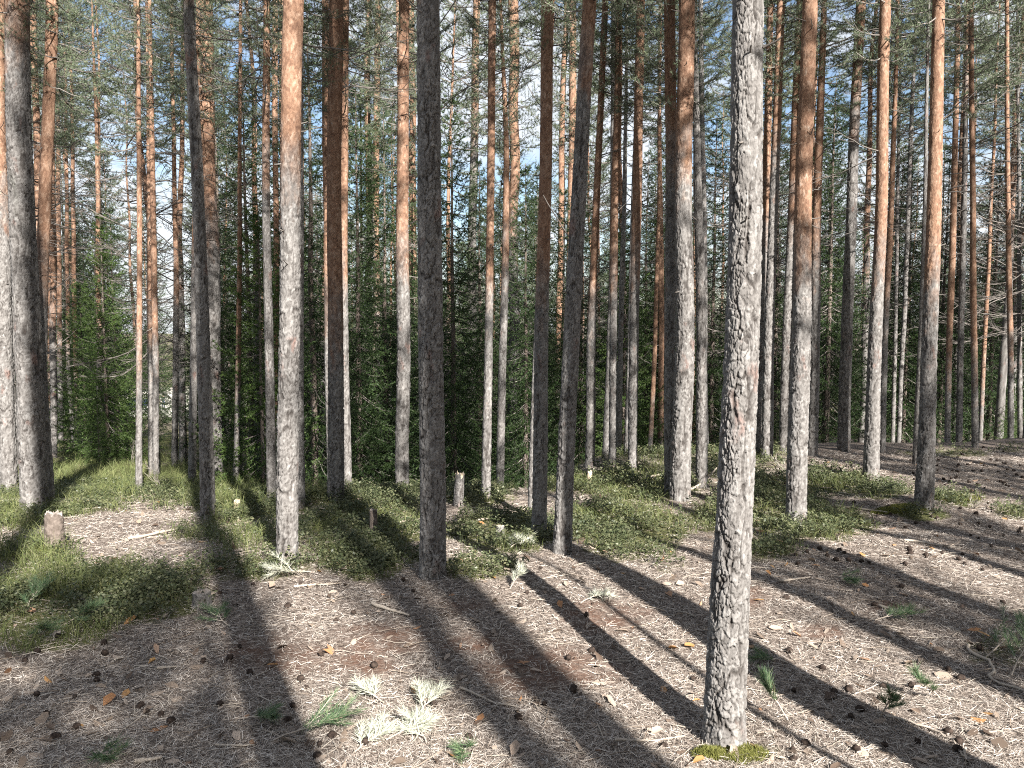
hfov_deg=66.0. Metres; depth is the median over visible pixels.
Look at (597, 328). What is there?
spruce tree
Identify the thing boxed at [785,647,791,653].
pine cone
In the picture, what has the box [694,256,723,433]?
spruce tree
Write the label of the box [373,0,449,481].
pine tree
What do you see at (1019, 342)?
pine tree
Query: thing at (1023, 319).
spruce tree
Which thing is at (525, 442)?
spruce tree
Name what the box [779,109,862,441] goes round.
spruce tree
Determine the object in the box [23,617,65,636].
pine sprig
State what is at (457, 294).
spruce tree
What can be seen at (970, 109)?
pine tree
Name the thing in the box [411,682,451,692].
fallen stick
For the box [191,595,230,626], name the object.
pine sprig
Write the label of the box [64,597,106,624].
pine sprig
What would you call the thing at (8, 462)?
pine tree
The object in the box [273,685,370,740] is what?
pine sprig
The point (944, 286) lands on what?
spruce tree
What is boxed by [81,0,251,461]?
pine tree
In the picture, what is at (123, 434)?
spruce tree
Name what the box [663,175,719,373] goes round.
pine tree
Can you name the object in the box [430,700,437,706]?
pine cone
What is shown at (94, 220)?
spruce tree
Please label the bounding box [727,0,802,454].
pine tree
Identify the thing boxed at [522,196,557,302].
pine tree
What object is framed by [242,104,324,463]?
spruce tree
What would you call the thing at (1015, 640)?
pine sprig
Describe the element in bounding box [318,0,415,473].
pine tree
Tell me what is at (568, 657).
pine cone
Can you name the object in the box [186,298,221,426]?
spruce tree
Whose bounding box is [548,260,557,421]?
spruce tree
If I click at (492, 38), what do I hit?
pine tree
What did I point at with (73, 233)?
pine tree
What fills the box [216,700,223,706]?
pine cone
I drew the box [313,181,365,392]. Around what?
pine tree
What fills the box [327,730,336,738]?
pine cone
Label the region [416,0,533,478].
pine tree
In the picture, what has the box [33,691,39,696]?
pine cone
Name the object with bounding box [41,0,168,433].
pine tree
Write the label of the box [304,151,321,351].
spruce tree
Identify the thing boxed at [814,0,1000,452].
pine tree
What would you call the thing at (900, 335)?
spruce tree
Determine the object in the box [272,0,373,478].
pine tree
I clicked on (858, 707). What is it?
pine cone
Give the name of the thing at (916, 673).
pine sprig
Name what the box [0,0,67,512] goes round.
pine tree
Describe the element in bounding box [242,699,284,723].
pine sprig
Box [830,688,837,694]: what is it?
pine cone
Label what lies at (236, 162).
pine tree
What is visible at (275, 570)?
pine sprig
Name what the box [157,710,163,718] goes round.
pine cone
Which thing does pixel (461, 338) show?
spruce tree
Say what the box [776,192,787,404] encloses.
spruce tree
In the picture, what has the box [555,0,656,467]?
pine tree
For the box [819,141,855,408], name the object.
spruce tree
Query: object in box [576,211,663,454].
spruce tree
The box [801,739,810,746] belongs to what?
pine cone
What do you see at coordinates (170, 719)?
pine cone
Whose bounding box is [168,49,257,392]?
pine tree
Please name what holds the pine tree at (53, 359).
on the ground at (374, 636)
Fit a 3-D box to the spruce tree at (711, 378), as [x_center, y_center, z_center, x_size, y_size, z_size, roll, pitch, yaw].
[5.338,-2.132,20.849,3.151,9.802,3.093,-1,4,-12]
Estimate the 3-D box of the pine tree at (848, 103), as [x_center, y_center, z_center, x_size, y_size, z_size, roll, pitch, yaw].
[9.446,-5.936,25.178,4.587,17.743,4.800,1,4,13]
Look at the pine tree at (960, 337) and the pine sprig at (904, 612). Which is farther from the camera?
the pine tree at (960, 337)
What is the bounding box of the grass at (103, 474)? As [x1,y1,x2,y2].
[0,439,1023,662]
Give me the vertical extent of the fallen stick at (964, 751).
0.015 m
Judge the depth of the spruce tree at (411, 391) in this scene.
29.31 m
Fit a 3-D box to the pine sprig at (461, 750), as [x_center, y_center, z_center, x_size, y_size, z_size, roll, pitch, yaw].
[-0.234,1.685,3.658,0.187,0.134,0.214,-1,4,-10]
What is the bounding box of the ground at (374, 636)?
[0,334,1023,767]
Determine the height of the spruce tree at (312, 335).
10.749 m
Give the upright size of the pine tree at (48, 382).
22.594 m
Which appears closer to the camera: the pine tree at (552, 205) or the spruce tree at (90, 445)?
the spruce tree at (90, 445)
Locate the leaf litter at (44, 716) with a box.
[0,458,1023,767]
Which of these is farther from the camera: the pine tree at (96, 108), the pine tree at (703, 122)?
the pine tree at (96, 108)
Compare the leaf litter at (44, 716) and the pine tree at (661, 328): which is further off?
the pine tree at (661, 328)
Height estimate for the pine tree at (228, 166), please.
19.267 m
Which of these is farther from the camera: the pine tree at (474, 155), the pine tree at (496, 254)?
the pine tree at (496, 254)
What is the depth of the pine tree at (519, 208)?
42.13 m
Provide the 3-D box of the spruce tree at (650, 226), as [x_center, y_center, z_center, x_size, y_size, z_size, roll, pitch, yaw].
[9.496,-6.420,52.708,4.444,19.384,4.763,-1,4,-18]
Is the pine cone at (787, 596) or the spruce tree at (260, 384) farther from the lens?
the spruce tree at (260, 384)
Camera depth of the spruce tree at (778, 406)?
41.20 m
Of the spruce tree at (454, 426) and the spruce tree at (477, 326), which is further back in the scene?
the spruce tree at (477, 326)
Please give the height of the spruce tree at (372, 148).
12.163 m
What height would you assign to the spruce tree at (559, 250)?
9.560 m
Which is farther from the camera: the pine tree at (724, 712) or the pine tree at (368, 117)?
the pine tree at (368, 117)
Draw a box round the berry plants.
[0,440,1023,630]
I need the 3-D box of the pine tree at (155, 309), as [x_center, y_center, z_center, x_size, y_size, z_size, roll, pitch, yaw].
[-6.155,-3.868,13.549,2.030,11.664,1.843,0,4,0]
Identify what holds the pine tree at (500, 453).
on the ground at (374, 636)
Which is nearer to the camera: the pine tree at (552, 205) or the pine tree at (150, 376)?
the pine tree at (150, 376)
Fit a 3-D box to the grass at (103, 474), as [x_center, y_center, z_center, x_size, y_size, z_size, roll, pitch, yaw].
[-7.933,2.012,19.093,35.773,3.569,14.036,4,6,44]
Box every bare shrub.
[143,459,164,487]
[771,454,785,472]
[867,468,874,481]
[968,493,983,508]
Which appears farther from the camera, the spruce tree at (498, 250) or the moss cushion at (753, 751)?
the spruce tree at (498, 250)
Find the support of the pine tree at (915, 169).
on the ground at (374, 636)
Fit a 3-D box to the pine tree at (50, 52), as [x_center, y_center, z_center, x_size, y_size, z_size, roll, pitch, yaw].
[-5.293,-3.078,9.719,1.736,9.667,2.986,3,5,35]
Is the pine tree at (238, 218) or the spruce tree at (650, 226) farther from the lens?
the spruce tree at (650, 226)
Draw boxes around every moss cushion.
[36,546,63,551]
[690,744,727,760]
[711,741,769,763]
[870,503,933,514]
[934,494,980,500]
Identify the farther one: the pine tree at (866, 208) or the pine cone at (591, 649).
the pine tree at (866, 208)
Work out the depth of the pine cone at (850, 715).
4.10 m
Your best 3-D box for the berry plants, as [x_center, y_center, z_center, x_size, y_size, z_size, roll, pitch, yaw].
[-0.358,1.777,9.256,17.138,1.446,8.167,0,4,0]
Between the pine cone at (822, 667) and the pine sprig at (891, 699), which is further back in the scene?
the pine cone at (822, 667)
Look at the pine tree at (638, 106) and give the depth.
10.83 m
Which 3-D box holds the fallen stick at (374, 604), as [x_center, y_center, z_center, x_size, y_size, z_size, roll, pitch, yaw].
[-0.832,1.536,5.377,0.369,0.029,0.030,3,5,37]
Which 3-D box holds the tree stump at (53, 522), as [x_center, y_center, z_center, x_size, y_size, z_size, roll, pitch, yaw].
[-4.133,1.350,7.132,0.187,0.419,0.195,0,4,0]
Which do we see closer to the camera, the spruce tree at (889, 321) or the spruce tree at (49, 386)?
the spruce tree at (49, 386)
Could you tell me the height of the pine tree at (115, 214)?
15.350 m
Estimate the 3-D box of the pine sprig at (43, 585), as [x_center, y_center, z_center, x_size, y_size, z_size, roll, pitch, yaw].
[-3.420,1.449,5.652,0.235,0.257,0.305,2,5,30]
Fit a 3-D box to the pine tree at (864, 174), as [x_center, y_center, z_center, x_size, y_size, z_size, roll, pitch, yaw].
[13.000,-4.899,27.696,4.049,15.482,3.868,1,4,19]
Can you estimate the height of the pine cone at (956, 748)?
0.039 m
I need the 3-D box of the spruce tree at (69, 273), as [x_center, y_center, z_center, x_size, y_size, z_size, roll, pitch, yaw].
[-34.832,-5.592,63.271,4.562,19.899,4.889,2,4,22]
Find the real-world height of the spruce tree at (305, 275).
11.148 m
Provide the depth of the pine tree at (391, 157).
39.34 m
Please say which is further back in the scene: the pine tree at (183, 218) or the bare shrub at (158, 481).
the pine tree at (183, 218)
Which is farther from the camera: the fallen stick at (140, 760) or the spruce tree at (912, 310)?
the spruce tree at (912, 310)
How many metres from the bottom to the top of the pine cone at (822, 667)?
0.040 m
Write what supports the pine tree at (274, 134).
on the ground at (374, 636)
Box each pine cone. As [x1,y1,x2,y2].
[6,748,12,756]
[33,648,40,653]
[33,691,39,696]
[53,732,61,739]
[72,722,80,728]
[92,671,100,676]
[100,639,107,644]
[101,649,108,655]
[136,701,144,709]
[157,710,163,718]
[166,716,175,724]
[200,657,206,663]
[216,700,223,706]
[226,654,233,661]
[246,669,252,674]
[284,602,291,607]
[284,716,291,722]
[297,674,304,680]
[313,751,321,758]
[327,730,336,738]
[361,737,368,745]
[370,661,377,668]
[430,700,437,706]
[465,733,472,738]
[514,712,521,720]
[565,654,571,660]
[569,686,575,693]
[588,647,594,652]
[659,742,667,748]
[782,594,789,599]
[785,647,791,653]
[789,755,797,761]
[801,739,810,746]
[819,664,825,670]
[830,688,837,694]
[845,685,852,691]
[847,712,853,718]
[852,744,860,752]
[855,704,864,712]
[880,682,886,688]
[881,741,888,747]
[908,681,915,687]
[915,737,920,743]
[943,727,952,734]
[945,666,951,672]
[952,744,962,751]
[954,736,963,744]
[956,674,965,680]
[976,644,983,650]
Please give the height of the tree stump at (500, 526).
0.171 m
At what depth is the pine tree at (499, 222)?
27.15 m
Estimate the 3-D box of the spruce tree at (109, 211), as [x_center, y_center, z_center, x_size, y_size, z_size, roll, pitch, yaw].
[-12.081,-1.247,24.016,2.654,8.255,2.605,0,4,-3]
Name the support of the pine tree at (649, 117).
on the ground at (374, 636)
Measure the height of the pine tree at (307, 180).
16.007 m
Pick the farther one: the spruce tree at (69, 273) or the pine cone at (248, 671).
the spruce tree at (69, 273)
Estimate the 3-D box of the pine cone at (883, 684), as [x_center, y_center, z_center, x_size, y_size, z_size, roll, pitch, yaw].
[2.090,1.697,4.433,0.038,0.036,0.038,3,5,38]
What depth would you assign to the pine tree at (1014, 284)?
22.67 m
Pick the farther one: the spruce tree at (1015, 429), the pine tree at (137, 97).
the spruce tree at (1015, 429)
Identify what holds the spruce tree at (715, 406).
on the ground at (374, 636)
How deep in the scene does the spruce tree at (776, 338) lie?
21.73 m
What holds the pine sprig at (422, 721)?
on the ground at (374, 636)
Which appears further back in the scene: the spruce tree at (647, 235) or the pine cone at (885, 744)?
the spruce tree at (647, 235)
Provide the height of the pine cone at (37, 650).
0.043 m
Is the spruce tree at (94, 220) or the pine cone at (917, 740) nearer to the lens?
the pine cone at (917, 740)
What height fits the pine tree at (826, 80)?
20.536 m
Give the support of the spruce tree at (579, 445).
on the ground at (374, 636)
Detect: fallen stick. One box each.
[125,525,177,539]
[134,755,161,762]
[157,666,176,668]
[215,743,254,746]
[294,581,340,587]
[371,601,409,615]
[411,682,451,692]
[459,686,516,706]
[614,727,684,741]
[778,576,809,581]
[836,504,885,512]
[878,604,903,611]
[885,714,964,756]
[904,539,961,548]
[963,747,966,765]
[966,644,1023,696]
[978,725,1023,732]
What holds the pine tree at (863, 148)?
on the ground at (374, 636)
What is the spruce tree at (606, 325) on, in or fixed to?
on the ground at (374, 636)
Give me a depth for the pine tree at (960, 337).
15.29 m
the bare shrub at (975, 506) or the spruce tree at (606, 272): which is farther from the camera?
the spruce tree at (606, 272)
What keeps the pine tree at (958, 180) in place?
on the ground at (374, 636)
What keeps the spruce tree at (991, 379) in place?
on the ground at (374, 636)
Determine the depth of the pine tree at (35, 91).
16.63 m
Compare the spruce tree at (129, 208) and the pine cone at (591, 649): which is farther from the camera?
the spruce tree at (129, 208)
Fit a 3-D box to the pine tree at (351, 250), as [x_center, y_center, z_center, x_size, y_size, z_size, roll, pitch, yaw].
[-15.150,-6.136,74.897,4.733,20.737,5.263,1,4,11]
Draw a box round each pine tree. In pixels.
[0,0,60,492]
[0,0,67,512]
[0,0,128,503]
[12,0,132,374]
[13,58,82,463]
[30,0,101,238]
[31,0,111,457]
[31,2,98,439]
[31,2,103,415]
[31,7,55,180]
[32,69,111,411]
[32,109,73,385]
[33,0,118,446]
[37,0,98,446]
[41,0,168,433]
[56,207,90,364]
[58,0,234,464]
[59,0,133,451]
[67,0,185,490]
[69,150,146,433]
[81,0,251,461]
[86,0,190,474]
[110,0,190,477]
[113,0,457,503]
[113,188,172,401]
[123,0,230,466]
[143,0,255,481]
[158,0,254,477]
[159,0,239,518]
[159,0,321,478]
[160,47,251,384]
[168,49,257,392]
[182,163,236,401]
[184,1,321,471]
[184,63,257,428]
[217,73,279,387]
[225,0,321,282]
[230,197,273,413]
[242,0,316,475]
[252,0,363,508]
[261,0,391,483]
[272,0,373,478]
[274,0,312,564]
[279,155,322,363]
[304,0,415,484]
[308,46,396,476]
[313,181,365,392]
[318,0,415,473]
[326,0,357,500]
[348,0,416,475]
[348,209,364,325]
[349,81,417,332]
[350,0,417,182]
[353,111,417,429]
[359,0,463,490]
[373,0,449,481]
[383,0,577,482]
[386,0,514,489]
[407,0,455,579]
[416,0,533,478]
[462,0,534,498]
[464,186,520,457]
[467,138,538,428]
[468,0,563,481]
[476,151,529,413]
[485,206,520,343]
[498,0,582,537]
[514,0,609,468]
[518,206,557,321]
[520,157,567,358]
[521,0,603,517]
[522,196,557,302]
[536,0,625,554]
[536,71,628,440]
[537,0,607,295]
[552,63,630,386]
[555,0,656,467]
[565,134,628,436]
[568,0,656,457]
[579,0,677,453]
[591,0,664,465]
[599,0,675,454]
[599,0,678,467]
[607,0,692,446]
[616,0,713,493]
[621,0,716,449]
[621,0,785,444]
[633,0,728,361]
[635,0,731,487]
[653,0,731,446]
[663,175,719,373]
[669,0,695,501]
[692,1,841,358]
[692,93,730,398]
[694,0,819,362]
[696,104,730,399]
[699,0,966,456]
[701,0,782,747]
[716,5,838,357]
[723,0,828,458]
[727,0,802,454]
[727,119,789,251]
[762,61,835,367]
[764,0,836,451]
[764,0,841,525]
[764,0,875,377]
[782,0,930,441]
[787,0,919,451]
[812,0,931,478]
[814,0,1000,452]
[825,24,928,380]
[835,216,873,387]
[846,0,945,441]
[847,0,1023,447]
[853,56,922,373]
[855,101,942,337]
[861,0,1023,441]
[867,1,963,442]
[869,0,954,442]
[887,0,998,509]
[888,158,923,364]
[891,0,972,463]
[900,1,1023,441]
[908,1,1023,439]
[923,0,1023,441]
[928,29,1023,440]
[940,0,1023,440]
[944,0,1023,437]
[944,0,1023,437]
[946,2,1023,430]
[951,0,1023,437]
[965,184,1005,318]
[966,81,1023,414]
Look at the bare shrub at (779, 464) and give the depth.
10.85 m
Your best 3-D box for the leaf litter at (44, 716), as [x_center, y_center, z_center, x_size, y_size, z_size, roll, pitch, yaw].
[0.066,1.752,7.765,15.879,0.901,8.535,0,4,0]
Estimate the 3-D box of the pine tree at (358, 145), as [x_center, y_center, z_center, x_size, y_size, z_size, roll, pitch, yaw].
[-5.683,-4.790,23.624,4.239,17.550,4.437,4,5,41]
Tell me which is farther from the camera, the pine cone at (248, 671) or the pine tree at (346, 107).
the pine tree at (346, 107)
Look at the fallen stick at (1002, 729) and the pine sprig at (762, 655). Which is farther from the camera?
the pine sprig at (762, 655)
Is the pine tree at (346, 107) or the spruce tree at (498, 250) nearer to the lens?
the pine tree at (346, 107)
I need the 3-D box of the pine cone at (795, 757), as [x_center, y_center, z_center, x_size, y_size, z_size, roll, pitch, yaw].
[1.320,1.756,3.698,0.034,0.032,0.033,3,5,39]
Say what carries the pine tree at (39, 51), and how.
on the ground at (374, 636)
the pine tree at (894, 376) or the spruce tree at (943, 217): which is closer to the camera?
the pine tree at (894, 376)
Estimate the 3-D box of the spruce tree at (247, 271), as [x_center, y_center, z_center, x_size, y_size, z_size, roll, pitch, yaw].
[-5.799,-2.067,17.430,3.151,9.802,3.093,4,6,44]
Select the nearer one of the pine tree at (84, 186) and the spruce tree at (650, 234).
the spruce tree at (650, 234)
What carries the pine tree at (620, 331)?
on the ground at (374, 636)
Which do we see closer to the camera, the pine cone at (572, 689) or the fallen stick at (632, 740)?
the fallen stick at (632, 740)
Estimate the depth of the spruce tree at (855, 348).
44.24 m
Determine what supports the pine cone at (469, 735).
on the ground at (374, 636)
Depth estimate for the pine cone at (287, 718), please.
4.01 m
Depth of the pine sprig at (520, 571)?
5.74 m
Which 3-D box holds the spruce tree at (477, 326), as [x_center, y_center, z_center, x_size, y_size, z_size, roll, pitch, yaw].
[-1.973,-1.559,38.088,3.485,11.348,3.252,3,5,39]
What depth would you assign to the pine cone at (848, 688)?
4.40 m
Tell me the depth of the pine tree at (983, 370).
18.80 m
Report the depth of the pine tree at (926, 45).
11.24 m
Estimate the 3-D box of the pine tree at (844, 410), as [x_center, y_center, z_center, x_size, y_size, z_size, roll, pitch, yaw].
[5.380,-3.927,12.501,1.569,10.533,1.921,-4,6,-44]
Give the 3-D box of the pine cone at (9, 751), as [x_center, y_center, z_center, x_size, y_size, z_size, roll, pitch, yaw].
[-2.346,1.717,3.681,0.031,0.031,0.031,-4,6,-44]
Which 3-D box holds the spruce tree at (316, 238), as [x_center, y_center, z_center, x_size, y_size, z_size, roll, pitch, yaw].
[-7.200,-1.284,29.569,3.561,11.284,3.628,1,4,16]
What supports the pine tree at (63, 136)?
on the ground at (374, 636)
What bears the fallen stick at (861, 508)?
on the ground at (374, 636)
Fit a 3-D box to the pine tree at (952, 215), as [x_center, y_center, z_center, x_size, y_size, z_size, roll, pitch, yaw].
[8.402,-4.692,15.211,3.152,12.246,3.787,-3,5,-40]
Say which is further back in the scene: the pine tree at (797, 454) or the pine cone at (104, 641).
the pine tree at (797, 454)
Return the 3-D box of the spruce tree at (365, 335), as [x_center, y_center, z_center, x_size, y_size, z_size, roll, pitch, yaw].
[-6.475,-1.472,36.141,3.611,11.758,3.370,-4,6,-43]
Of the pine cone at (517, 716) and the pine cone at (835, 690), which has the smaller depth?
the pine cone at (517, 716)
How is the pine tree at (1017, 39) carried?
on the ground at (374, 636)
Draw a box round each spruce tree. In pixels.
[15,331,67,435]
[49,212,163,461]
[49,279,125,453]
[55,118,95,432]
[56,136,159,438]
[56,198,89,377]
[56,206,111,426]
[56,212,112,433]
[72,205,167,457]
[75,80,186,413]
[80,397,115,465]
[123,199,188,437]
[145,300,172,422]
[147,79,265,456]
[171,262,197,411]
[180,64,324,482]
[185,290,197,416]
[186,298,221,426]
[187,205,325,484]
[220,209,247,423]
[224,0,395,486]
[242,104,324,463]
[303,84,419,486]
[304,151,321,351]
[304,197,355,470]
[304,226,314,435]
[305,169,323,294]
[321,98,447,484]
[348,144,411,479]
[350,236,396,448]
[374,132,495,474]
[381,92,526,488]
[381,144,411,364]
[389,226,450,472]
[443,158,528,487]
[443,241,495,467]
[446,231,476,419]
[457,241,493,444]
[470,163,578,488]
[475,182,548,473]
[476,224,485,418]
[495,249,530,427]
[517,165,577,457]
[517,186,603,472]
[517,227,534,392]
[518,193,555,403]
[518,288,555,444]
[528,174,625,471]
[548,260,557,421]
[553,0,711,393]
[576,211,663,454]
[584,239,608,396]
[584,262,607,421]
[596,246,642,428]
[597,217,628,402]
[601,150,694,450]
[626,117,715,451]
[637,206,664,442]
[638,144,665,404]
[655,114,729,446]
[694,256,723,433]
[707,263,727,439]
[708,273,718,408]
[718,111,822,442]
[774,76,902,442]
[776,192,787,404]
[776,305,782,430]
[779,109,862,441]
[779,158,860,442]
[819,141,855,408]
[830,275,869,425]
[851,209,894,412]
[853,144,945,440]
[855,155,955,442]
[886,232,951,429]
[886,249,919,438]
[887,134,979,438]
[910,148,993,441]
[937,142,1023,441]
[942,236,994,411]
[944,93,1023,441]
[963,229,1016,423]
[993,217,1023,415]
[995,389,1023,439]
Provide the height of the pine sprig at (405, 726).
0.190 m
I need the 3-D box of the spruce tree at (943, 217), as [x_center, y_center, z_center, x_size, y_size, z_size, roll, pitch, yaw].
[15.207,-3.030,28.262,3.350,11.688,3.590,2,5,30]
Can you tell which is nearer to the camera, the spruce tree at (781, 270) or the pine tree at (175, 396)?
the pine tree at (175, 396)
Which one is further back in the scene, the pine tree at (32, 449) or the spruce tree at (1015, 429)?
the spruce tree at (1015, 429)
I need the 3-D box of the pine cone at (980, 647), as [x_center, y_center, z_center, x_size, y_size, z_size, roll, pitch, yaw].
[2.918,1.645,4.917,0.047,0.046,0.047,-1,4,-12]
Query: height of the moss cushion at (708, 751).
0.067 m
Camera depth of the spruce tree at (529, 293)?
70.00 m
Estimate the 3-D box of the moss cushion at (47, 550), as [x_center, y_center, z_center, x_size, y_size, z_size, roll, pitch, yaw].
[-4.172,1.475,7.109,0.290,0.065,0.164,0,4,0]
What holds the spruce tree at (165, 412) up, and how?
on the ground at (374, 636)
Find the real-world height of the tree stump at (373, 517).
0.343 m
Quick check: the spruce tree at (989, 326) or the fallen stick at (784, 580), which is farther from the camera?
the spruce tree at (989, 326)
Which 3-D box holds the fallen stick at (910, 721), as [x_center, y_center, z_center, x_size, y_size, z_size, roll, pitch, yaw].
[2.078,1.726,3.907,0.146,0.045,0.469,-1,4,-18]
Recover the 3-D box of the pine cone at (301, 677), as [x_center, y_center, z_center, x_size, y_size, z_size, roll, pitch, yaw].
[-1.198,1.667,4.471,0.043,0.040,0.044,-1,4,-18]
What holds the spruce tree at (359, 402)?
on the ground at (374, 636)
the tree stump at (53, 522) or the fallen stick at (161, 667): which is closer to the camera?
the fallen stick at (161, 667)
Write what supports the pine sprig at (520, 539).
on the ground at (374, 636)
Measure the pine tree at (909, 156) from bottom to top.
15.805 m
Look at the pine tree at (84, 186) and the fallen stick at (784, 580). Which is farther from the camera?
the pine tree at (84, 186)
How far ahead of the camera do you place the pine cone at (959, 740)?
3.81 m
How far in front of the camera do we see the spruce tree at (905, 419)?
22.68 m
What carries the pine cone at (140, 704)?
on the ground at (374, 636)
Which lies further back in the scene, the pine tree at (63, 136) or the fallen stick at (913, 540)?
the pine tree at (63, 136)
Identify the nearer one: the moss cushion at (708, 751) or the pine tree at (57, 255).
the moss cushion at (708, 751)
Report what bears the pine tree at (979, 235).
on the ground at (374, 636)
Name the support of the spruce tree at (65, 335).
on the ground at (374, 636)
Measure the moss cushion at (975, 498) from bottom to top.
0.083 m
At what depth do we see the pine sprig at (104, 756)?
3.62 m
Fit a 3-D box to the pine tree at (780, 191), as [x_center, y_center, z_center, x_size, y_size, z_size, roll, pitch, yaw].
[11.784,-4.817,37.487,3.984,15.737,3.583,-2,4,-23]
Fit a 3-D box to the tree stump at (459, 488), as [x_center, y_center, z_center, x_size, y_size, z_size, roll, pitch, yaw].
[-0.601,1.203,8.864,0.135,0.465,0.131,0,4,0]
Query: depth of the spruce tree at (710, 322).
59.24 m
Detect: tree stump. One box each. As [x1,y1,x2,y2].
[44,510,65,549]
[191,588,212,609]
[369,508,377,532]
[453,471,463,506]
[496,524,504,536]
[587,470,591,482]
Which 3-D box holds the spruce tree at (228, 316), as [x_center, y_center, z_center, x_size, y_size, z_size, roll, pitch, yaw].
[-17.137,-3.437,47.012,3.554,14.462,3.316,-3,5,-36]
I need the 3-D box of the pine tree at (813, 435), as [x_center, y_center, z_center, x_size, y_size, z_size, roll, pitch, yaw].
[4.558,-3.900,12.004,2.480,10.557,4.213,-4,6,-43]
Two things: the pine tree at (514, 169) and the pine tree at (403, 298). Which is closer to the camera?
the pine tree at (403, 298)
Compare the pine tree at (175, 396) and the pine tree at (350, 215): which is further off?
the pine tree at (350, 215)
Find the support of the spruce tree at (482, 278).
on the ground at (374, 636)
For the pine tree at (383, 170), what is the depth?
16.49 m
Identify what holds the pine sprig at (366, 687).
on the ground at (374, 636)
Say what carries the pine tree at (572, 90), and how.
on the ground at (374, 636)
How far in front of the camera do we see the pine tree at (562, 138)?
25.83 m
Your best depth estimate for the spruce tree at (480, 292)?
21.79 m
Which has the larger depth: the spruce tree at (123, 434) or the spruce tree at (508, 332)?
the spruce tree at (508, 332)
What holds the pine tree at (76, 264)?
on the ground at (374, 636)
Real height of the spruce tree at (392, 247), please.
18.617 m
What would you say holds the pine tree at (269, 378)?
on the ground at (374, 636)
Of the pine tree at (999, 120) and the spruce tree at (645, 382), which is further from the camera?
the pine tree at (999, 120)
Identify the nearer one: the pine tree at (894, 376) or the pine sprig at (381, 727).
the pine sprig at (381, 727)
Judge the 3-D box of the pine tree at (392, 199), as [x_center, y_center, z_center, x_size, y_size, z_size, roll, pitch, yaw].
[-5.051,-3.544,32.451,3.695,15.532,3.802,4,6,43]
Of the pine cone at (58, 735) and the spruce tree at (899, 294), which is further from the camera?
the spruce tree at (899, 294)
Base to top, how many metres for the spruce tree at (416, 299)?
12.646 m
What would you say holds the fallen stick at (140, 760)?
on the ground at (374, 636)
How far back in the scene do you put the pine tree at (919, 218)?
40.95 m
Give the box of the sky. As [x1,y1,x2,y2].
[31,0,1023,333]
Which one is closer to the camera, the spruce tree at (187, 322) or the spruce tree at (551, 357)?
the spruce tree at (551, 357)
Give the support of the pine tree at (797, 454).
on the ground at (374, 636)
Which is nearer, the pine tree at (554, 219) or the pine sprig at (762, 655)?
the pine sprig at (762, 655)
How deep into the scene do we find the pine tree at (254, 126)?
19.00 m
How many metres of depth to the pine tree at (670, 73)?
9.21 m
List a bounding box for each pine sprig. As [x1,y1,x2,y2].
[17,567,57,611]
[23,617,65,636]
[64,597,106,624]
[83,733,132,764]
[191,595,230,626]
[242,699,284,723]
[258,546,313,578]
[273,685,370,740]
[347,672,383,702]
[349,709,402,752]
[386,702,443,740]
[395,703,436,743]
[407,675,454,709]
[443,732,478,764]
[507,530,536,549]
[510,559,527,588]
[580,585,615,603]
[748,644,786,662]
[754,665,787,718]
[834,567,864,583]
[872,682,910,717]
[875,602,931,620]
[905,660,940,696]
[985,596,1023,656]
[998,609,1023,675]
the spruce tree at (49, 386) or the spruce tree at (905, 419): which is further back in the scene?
the spruce tree at (49, 386)
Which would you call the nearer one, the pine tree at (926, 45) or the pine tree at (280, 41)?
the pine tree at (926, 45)
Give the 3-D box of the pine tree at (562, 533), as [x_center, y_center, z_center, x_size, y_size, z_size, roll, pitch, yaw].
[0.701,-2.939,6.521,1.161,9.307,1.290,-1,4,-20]
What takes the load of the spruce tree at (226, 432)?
on the ground at (374, 636)
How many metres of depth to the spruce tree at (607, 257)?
58.33 m
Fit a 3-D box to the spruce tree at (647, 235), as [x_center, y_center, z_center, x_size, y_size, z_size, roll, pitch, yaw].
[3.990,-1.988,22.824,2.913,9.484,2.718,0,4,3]
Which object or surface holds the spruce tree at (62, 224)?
on the ground at (374, 636)
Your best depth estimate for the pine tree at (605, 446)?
12.24 m
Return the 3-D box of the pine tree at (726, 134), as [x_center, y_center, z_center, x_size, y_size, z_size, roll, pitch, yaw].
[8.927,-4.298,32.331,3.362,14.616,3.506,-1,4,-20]
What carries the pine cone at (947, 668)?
on the ground at (374, 636)
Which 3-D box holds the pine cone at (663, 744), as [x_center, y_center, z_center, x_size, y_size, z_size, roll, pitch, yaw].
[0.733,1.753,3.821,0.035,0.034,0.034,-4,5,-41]
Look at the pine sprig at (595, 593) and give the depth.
5.59 m
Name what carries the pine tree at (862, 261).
on the ground at (374, 636)
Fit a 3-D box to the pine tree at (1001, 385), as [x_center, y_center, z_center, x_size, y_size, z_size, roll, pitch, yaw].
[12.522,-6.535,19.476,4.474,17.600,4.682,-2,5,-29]
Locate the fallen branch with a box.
[691,467,716,488]
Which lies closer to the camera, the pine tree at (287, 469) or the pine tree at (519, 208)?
the pine tree at (287, 469)
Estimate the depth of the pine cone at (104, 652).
4.83 m
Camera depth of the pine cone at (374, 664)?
4.60 m
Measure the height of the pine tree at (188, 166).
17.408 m
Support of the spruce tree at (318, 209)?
on the ground at (374, 636)

